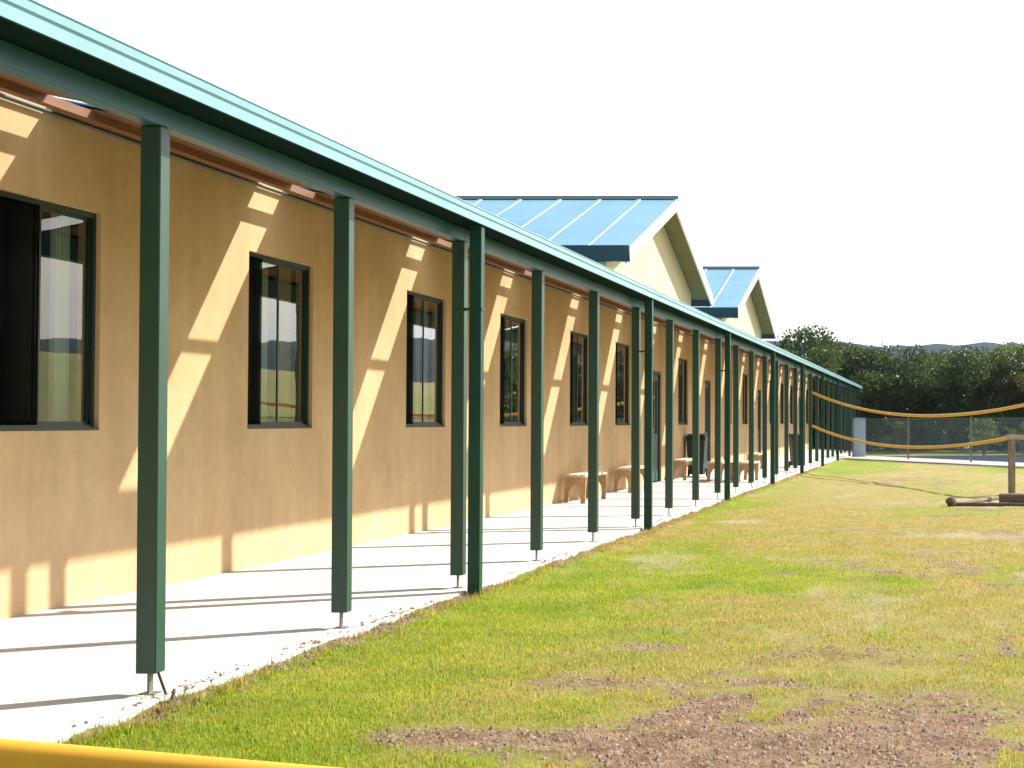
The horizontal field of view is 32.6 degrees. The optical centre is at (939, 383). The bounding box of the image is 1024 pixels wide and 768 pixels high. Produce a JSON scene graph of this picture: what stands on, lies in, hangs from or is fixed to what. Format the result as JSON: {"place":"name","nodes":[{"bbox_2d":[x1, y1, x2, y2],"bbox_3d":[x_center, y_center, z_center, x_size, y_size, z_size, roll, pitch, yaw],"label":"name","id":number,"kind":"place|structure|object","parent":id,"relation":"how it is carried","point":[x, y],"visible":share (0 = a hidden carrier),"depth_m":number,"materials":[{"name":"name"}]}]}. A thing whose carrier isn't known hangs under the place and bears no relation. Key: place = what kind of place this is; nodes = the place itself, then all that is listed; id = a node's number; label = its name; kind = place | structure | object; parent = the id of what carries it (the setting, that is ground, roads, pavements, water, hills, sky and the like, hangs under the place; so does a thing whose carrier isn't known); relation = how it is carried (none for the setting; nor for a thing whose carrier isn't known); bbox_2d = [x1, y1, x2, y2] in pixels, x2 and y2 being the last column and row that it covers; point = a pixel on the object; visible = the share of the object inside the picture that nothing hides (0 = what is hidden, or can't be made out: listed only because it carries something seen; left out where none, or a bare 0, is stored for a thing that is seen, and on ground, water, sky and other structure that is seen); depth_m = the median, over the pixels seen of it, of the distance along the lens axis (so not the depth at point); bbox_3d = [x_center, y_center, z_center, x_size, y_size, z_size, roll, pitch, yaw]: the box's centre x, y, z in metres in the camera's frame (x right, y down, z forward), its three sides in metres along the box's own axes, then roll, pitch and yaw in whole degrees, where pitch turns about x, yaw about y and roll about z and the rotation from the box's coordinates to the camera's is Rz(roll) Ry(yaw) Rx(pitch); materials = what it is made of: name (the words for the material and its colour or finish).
{"place":"outdoors","nodes":[
{"label":"outdoors","id":0,"kind":"place"},
{"bbox_2d":[0,449,851,742],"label":"pavement","id":1,"kind":"structure","parent":0,"point":[64,669],"depth_m":11.24,"materials":[{"name":"concrete"}]},
{"bbox_2d":[564,471,607,503],"bbox_3d":[-5.658,1.647,26.469,0.330,0.445,1.760,3,-1,0],"label":"bench","id":2,"kind":"object","parent":1,"relation":"on","point":[580,479],"visible":0.69,"depth_m":25.66,"materials":[{"name":"brown wood"}]},
{"bbox_2d":[613,465,643,492],"bbox_3d":[-5.658,1.737,30.368,0.330,0.445,1.760,3,-1,0],"label":"bench","id":3,"kind":"object","parent":1,"relation":"on","point":[621,471],"visible":0.56,"depth_m":29.56,"materials":[{"name":"brown wood"}]},
{"bbox_2d":[673,458,691,479],"bbox_3d":[-5.658,1.885,36.716,0.330,0.445,1.760,3,-1,0],"label":"bench","id":4,"kind":"object","parent":1,"relation":"on","point":[683,463],"visible":0.75,"depth_m":35.91,"materials":[{"name":"brown wood"}]},
{"bbox_2d":[686,434,707,475],"bbox_3d":[-5.620,1.648,38.282,0.464,0.996,0.499,0,-1,0],"label":"wheeled bin","id":5,"kind":"object","parent":1,"relation":"on","point":[703,438],"visible":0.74,"depth_m":38.08,"materials":[{"name":"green plastic"}]},
{"bbox_2d":[706,460,732,482],"bbox_3d":[-4.838,1.927,36.565,0.330,0.445,1.760,3,-1,2],"label":"bench","id":6,"kind":"object","parent":1,"relation":"on","point":[711,464],"visible":0.45,"depth_m":35.76,"materials":[{"name":"brown wood"}]},
{"bbox_2d":[739,460,758,482],"bbox_3d":[-4.318,1.972,37.264,0.330,0.445,1.760,3,-1,-1],"label":"bench","id":7,"kind":"object","parent":1,"relation":"on","point":[744,465],"visible":0.69,"depth_m":37.01,"materials":[{"name":"brown wood"}]},
{"bbox_2d":[747,453,761,470],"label":"bench","id":8,"kind":"object","parent":1,"relation":"on","point":[757,456],"visible":0.52,"depth_m":44.36,"materials":[{"name":"brown wood"}]},
{"bbox_2d":[789,433,799,466],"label":"wheeled bin","id":9,"kind":"object","parent":1,"relation":"on","point":[791,448],"visible":0.35,"depth_m":48.72,"materials":[{"name":"black plastic"}]},
{"bbox_2d":[36,0,1023,347],"label":"sky","id":10,"kind":"structure","parent":0,"point":[867,156],"materials":[{"name":"white"}]},
{"bbox_2d":[45,446,1023,767],"bbox_3d":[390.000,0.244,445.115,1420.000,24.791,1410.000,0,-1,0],"label":"ground","id":11,"kind":"structure","parent":0,"point":[875,478],"depth_m":10.18,"materials":[{"name":"green plant"}]},
{"bbox_2d":[168,688,175,720],"bbox_3d":[-3.693,1.560,7.918,0.056,0.148,0.357,1,-1,-25],"label":"broken stake","id":12,"kind":"object","parent":11,"relation":"on","point":[173,694],"visible":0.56,"depth_m":8.04,"materials":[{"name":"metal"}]},
{"bbox_2d":[0,0,861,694],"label":"school building","id":13,"kind":"structure","parent":11,"relation":"on","point":[238,332],"depth_m":13.71,"materials":[{"name":"beige paint"}]},
{"bbox_2d":[0,190,98,430],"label":"window","id":14,"kind":"structure","parent":13,"relation":"in","point":[20,216],"depth_m":10.85,"materials":[{"name":"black glass"}]},
{"bbox_2d":[247,252,311,428],"bbox_3d":[-6.023,-0.353,14.827,0.254,1.805,1.444,0,-1,0],"label":"window","id":15,"kind":"structure","parent":13,"relation":"in","point":[258,263],"depth_m":14.91,"materials":[{"name":"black glass"}]},
{"bbox_2d":[406,291,444,426],"bbox_3d":[-6.023,-0.256,19.011,0.254,1.805,1.444,0,-1,0],"label":"window","id":16,"kind":"structure","parent":13,"relation":"in","point":[429,310],"depth_m":19.21,"materials":[{"name":"black"}]},
{"bbox_2d":[500,314,526,425],"bbox_3d":[-5.941,-0.175,22.910,0.089,1.519,1.444,0,-1,0],"label":"window","id":17,"kind":"structure","parent":13,"relation":"in","point":[512,329],"depth_m":23.08,"materials":[{"name":"black"}]},
{"bbox_2d":[570,331,587,425],"bbox_3d":[-5.941,-0.077,27.109,0.089,1.519,1.444,0,-1,0],"label":"window","id":18,"kind":"structure","parent":13,"relation":"in","point":[578,342],"depth_m":27.30,"materials":[{"name":"black"}]},
{"bbox_2d":[615,343,629,424],"bbox_3d":[-5.941,0.009,30.808,0.089,1.519,1.444,0,-1,0],"label":"window","id":19,"kind":"structure","parent":13,"relation":"in","point":[622,351],"depth_m":30.99,"materials":[{"name":"black"}]},
{"bbox_2d":[653,371,659,480],"bbox_3d":[-5.968,0.889,34.489,0.125,2.307,1.144,0,-1,0],"label":"door","id":20,"kind":"structure","parent":13,"relation":"in","point":[656,375],"depth_m":34.80,"materials":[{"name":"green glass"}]},
{"bbox_2d":[678,358,687,424],"bbox_3d":[-5.941,0.177,38.056,0.089,1.519,1.444,0,-1,0],"label":"window","id":21,"kind":"structure","parent":13,"relation":"in","point":[682,363],"depth_m":38.35,"materials":[{"name":"black"}]},
{"bbox_2d":[705,380,709,470],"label":"door","id":22,"kind":"structure","parent":13,"relation":"in","point":[707,383],"depth_m":42.47,"materials":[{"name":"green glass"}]},
{"bbox_2d":[742,374,746,423],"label":"window","id":23,"kind":"structure","parent":13,"relation":"in","point":[744,382],"depth_m":50.54,"materials":[{"name":"black glass"}]},
{"bbox_2d":[758,390,760,452],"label":"door","id":24,"kind":"structure","parent":13,"relation":"in","point":[759,391],"depth_m":54.69,"materials":[{"name":"green glass"}]},
{"bbox_2d":[780,383,783,423],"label":"window","id":25,"kind":"structure","parent":13,"relation":"in","point":[781,385],"depth_m":62.38,"materials":[{"name":"black glass"}]},
{"bbox_2d":[790,386,792,423],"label":"window","id":26,"kind":"structure","parent":13,"relation":"in","point":[791,387],"depth_m":66.58,"materials":[{"name":"black glass"}]},
{"bbox_2d":[799,397,799,432],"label":"door","id":27,"kind":"structure","parent":13,"relation":"in","point":[799,397],"depth_m":70.36,"materials":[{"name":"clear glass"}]},
{"bbox_2d":[806,390,808,423],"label":"window","id":28,"kind":"structure","parent":13,"relation":"in","point":[806,390],"depth_m":74.01,"materials":[{"name":"black glass"}]},
{"bbox_2d":[72,485,1023,767],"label":"soil crumbs","id":29,"kind":"object","parent":11,"relation":"on","point":[704,727],"visible":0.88,"depth_m":7.62,"materials":[{"name":"brown soil"}]},
{"bbox_2d":[771,323,878,448],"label":"tree","id":30,"kind":"object","parent":11,"relation":"on","point":[809,347],"visible":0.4,"depth_m":81.60,"materials":[{"name":"green plant"}]},
{"bbox_2d":[819,348,912,449],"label":"tree","id":31,"kind":"object","parent":11,"relation":"on","point":[881,429],"visible":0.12,"depth_m":83.57,"materials":[{"name":"green plant"}]},
{"bbox_2d":[812,342,964,450],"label":"tree","id":32,"kind":"object","parent":11,"relation":"on","point":[895,386],"visible":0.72,"depth_m":81.03,"materials":[{"name":"green plant"}]},
{"bbox_2d":[880,420,911,453],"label":"shrub","id":33,"kind":"object","parent":11,"relation":"on","point":[901,430],"visible":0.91,"depth_m":74.38,"materials":[{"name":"green plant"}]},
{"bbox_2d":[812,402,1023,450],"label":"undergrowth","id":34,"kind":"object","parent":11,"relation":"on","point":[932,438],"visible":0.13,"depth_m":84.06,"materials":[{"name":"green plant"}]},
{"bbox_2d":[852,417,1023,461],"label":"fence","id":35,"kind":"object","parent":11,"relation":"on","point":[858,433],"visible":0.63,"depth_m":66.14,"materials":[{"name":"grey metal"}]},
{"bbox_2d":[899,349,991,442],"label":"tree","id":36,"kind":"object","parent":11,"relation":"on","point":[946,429],"visible":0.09,"depth_m":84.04,"materials":[{"name":"green plant"}]},
{"bbox_2d":[945,497,956,506],"bbox_3d":[0.200,2.002,27.962,0.200,0.178,0.196,0,-1,0],"label":"stump","id":37,"kind":"object","parent":11,"relation":"on","point":[950,501],"visible":0.81,"depth_m":27.90,"materials":[{"name":"brown wood"}]},
{"bbox_2d":[904,344,1023,451],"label":"tree","id":38,"kind":"object","parent":11,"relation":"on","point":[961,395],"visible":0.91,"depth_m":78.97,"materials":[{"name":"green plant"}]},
{"bbox_2d":[959,497,998,502],"bbox_3d":[0.890,2.087,29.718,0.091,0.080,3.149,-1,-1,22],"label":"log","id":39,"kind":"object","parent":11,"relation":"on","point":[985,500],"visible":0.45,"depth_m":29.40,"materials":[{"name":"brown wood"}]},
{"bbox_2d":[966,419,1004,454],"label":"shrub","id":40,"kind":"object","parent":11,"relation":"on","point":[992,433],"visible":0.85,"depth_m":70.73,"materials":[{"name":"green plant"}]},
{"bbox_2d":[955,502,1023,505],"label":"log","id":41,"kind":"object","parent":11,"relation":"on","point":[983,504],"visible":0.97,"depth_m":27.99,"materials":[{"name":"brown wood"}]},
{"bbox_2d":[973,342,1023,450],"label":"tree","id":42,"kind":"object","parent":11,"relation":"on","point":[1000,365],"visible":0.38,"depth_m":81.00,"materials":[{"name":"green plant"}]},
{"bbox_2d":[990,355,1023,427],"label":"tree","id":43,"kind":"object","parent":11,"relation":"on","point":[1020,383],"visible":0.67,"depth_m":79.20,"materials":[{"name":"green plant"}]},
{"bbox_2d":[999,493,1023,502],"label":"log","id":44,"kind":"object","parent":11,"relation":"on","point":[1011,498],"visible":0.74,"depth_m":28.77,"materials":[{"name":"brown wood"}]},
{"bbox_2d":[1005,421,1023,453],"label":"shrub","id":45,"kind":"object","parent":11,"relation":"on","point":[1013,433],"visible":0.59,"depth_m":69.32,"materials":[{"name":"green plant"}]},
{"bbox_2d":[1006,435,1023,492],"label":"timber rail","id":46,"kind":"object","parent":11,"relation":"on","point":[1011,463],"visible":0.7,"depth_m":32.40,"materials":[{"name":"brown wood"}]},
{"bbox_2d":[812,425,1008,448],"bbox_3d":[-1.250,1.313,41.341,0.072,0.555,18.632,0,-1,-16],"label":"yellow cable","id":47,"kind":"object","parent":46,"relation":"attached to","point":[927,447],"visible":1,"depth_m":38.54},
{"bbox_2d":[764,340,1023,374],"bbox_3d":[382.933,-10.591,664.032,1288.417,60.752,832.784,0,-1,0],"label":"hills","id":48,"kind":"structure","parent":0,"point":[929,348],"depth_m":1010.61,"materials":[{"name":"green plant"}]},
{"bbox_2d":[842,456,1023,467],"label":"path","id":49,"kind":"structure","parent":0,"point":[945,461],"depth_m":58.12,"materials":[{"name":"concrete"}]},
{"bbox_2d":[883,455,1023,462],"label":"road","id":50,"kind":"structure","parent":0,"point":[1004,458],"depth_m":65.59,"materials":[{"name":"grey asphalt"}]},
{"bbox_3d":[2.950,1.035,31.184,0.120,2.320,0.120,0,-1,0],"label":"timber post","id":51,"kind":"object","parent":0,"visible":0},
{"bbox_2d":[812,392,1023,416],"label":"yellow cable","id":52,"kind":"object","parent":51,"relation":"attached to","point":[935,415],"visible":1,"depth_m":40.13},
{"bbox_3d":[0.800,1.158,2.924,0.120,0.760,0.120,0,-1,0],"label":"timber post","id":53,"kind":"object","parent":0,"visible":0},
{"bbox_2d":[0,738,338,767],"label":"yellow cable","id":54,"kind":"object","parent":53,"relation":"attached to","point":[14,753],"visible":1,"depth_m":3.04,"materials":[{"name":"yellow plastic"}]}
]}

